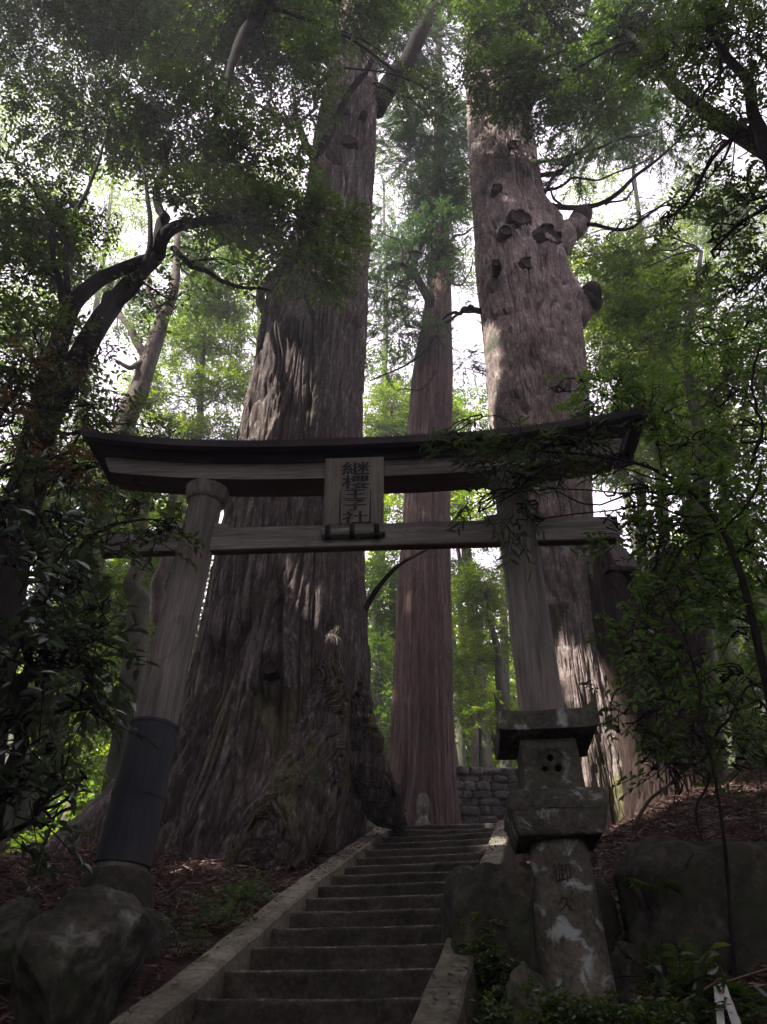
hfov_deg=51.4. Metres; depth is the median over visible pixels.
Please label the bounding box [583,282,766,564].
understory tree
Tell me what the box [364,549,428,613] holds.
branch
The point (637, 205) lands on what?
understory tree
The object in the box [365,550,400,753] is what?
understory tree
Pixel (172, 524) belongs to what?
climbing branch
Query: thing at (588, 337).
thin tree
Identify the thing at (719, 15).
evergreen tree
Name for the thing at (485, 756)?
understory tree
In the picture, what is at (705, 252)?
understory tree
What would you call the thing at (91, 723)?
understory tree
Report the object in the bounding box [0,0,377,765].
evergreen oak
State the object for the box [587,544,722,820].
hollow stump
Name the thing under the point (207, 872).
fallen leaves
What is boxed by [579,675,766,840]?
sapling
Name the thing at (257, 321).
understory tree
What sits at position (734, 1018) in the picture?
wooden barrier
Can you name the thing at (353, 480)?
torii gate
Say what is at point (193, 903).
fallen branch
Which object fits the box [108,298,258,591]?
maple tree
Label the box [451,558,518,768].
understory tree
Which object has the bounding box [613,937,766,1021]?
broadleaf seedling
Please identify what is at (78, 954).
boulder
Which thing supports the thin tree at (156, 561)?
on the ground
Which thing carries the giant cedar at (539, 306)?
on the ground
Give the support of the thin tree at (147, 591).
on the ground
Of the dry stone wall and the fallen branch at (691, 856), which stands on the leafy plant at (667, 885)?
the fallen branch at (691, 856)
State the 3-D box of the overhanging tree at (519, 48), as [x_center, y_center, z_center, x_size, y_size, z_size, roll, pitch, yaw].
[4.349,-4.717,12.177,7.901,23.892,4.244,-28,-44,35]
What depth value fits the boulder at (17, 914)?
4.75 m
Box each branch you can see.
[0,475,204,723]
[191,901,237,905]
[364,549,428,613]
[415,404,766,707]
[631,772,702,827]
[667,823,684,829]
[674,853,693,890]
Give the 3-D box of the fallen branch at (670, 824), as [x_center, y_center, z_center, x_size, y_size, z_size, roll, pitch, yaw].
[2.788,3.002,7.532,0.041,0.196,0.321,8,-36,-9]
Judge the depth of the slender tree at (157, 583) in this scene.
17.01 m
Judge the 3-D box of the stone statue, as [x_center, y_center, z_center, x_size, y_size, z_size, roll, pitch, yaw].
[0.648,5.207,12.973,0.740,1.245,0.400,1,-35,0]
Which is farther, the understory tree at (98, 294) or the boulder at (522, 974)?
the understory tree at (98, 294)
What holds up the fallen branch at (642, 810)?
on the fallen leaves
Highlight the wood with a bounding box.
[7,498,766,829]
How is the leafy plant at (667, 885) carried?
on the ground
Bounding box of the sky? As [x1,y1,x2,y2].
[0,0,766,679]
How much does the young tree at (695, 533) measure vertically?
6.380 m
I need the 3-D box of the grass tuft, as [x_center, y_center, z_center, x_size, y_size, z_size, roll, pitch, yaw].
[-5.091,4.928,11.733,1.361,0.710,1.440,1,-35,0]
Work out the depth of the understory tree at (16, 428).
20.11 m
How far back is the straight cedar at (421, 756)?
19.68 m
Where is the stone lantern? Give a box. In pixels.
[491,689,621,1023]
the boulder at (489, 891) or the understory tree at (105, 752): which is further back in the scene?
the understory tree at (105, 752)
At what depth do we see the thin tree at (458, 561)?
24.24 m
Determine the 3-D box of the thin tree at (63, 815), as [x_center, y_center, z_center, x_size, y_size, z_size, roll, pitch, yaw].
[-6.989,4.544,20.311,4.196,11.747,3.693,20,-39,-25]
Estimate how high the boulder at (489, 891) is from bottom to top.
0.691 m
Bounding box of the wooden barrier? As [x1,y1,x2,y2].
[671,968,766,1023]
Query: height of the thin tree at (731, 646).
14.624 m
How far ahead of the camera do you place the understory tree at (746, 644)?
13.23 m
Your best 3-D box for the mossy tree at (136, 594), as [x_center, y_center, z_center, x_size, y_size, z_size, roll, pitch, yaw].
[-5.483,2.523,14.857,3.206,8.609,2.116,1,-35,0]
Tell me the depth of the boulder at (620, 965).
4.66 m
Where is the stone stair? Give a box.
[109,820,514,1023]
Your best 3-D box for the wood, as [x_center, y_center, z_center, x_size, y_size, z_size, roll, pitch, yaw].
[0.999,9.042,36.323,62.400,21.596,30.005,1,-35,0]
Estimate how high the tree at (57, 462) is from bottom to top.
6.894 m
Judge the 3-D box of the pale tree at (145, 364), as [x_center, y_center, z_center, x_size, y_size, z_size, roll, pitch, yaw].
[-5.505,-1.405,19.251,5.146,20.291,3.454,26,-42,-30]
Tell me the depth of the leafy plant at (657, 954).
4.29 m
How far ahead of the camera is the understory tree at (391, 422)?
25.07 m
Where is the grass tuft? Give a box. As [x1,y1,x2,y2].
[6,823,61,853]
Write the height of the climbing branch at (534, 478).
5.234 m
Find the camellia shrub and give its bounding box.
[0,438,159,893]
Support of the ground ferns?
on the ground
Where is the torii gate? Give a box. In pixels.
[75,406,647,951]
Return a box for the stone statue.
[415,793,430,824]
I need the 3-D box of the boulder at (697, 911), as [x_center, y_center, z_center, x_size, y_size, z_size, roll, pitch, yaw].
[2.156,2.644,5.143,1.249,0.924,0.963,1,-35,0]
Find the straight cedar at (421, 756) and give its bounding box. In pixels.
[365,26,485,824]
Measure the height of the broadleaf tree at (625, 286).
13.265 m
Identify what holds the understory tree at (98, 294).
on the ground
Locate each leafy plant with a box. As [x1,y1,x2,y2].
[619,874,685,909]
[642,939,697,976]
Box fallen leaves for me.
[0,760,766,1023]
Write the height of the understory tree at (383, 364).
33.145 m
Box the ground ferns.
[157,868,279,955]
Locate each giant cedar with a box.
[25,0,463,875]
[443,3,722,834]
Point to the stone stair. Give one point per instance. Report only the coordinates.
(354, 937)
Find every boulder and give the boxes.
[0,897,40,1002]
[9,884,151,1023]
[143,907,175,960]
[440,861,537,998]
[499,963,560,1023]
[609,940,648,1017]
[613,835,766,984]
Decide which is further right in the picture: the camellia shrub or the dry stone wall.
the dry stone wall
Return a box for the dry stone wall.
[456,766,518,823]
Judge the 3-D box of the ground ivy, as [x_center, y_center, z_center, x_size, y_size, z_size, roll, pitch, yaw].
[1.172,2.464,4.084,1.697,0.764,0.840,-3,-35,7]
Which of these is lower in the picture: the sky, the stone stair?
the stone stair
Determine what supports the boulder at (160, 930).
on the ground
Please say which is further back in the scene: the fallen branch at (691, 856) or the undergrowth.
the undergrowth
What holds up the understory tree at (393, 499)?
on the ground
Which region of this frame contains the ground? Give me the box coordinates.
[0,773,766,1023]
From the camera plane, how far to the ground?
5.24 m
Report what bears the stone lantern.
on the ground
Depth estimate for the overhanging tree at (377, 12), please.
16.72 m
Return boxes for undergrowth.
[41,728,766,845]
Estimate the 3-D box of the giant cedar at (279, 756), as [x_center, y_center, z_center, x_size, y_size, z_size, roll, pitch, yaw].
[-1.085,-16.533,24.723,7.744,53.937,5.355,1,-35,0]
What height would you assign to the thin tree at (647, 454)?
13.780 m
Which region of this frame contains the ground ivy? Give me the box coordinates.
[451,912,766,1023]
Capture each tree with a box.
[0,83,176,762]
[0,292,137,657]
[0,331,128,511]
[0,489,156,853]
[18,212,292,850]
[53,460,184,792]
[54,499,207,829]
[60,498,167,799]
[80,517,208,672]
[89,504,213,793]
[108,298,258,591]
[122,142,305,353]
[146,493,187,666]
[166,0,466,143]
[363,134,472,828]
[363,377,489,767]
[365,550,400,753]
[377,80,492,767]
[384,488,496,765]
[386,490,505,766]
[422,0,761,160]
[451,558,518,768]
[541,306,766,980]
[556,85,766,551]
[557,162,766,771]
[568,227,766,783]
[569,188,750,768]
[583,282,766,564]
[597,338,752,738]
[601,339,760,763]
[612,0,766,334]
[665,495,766,770]

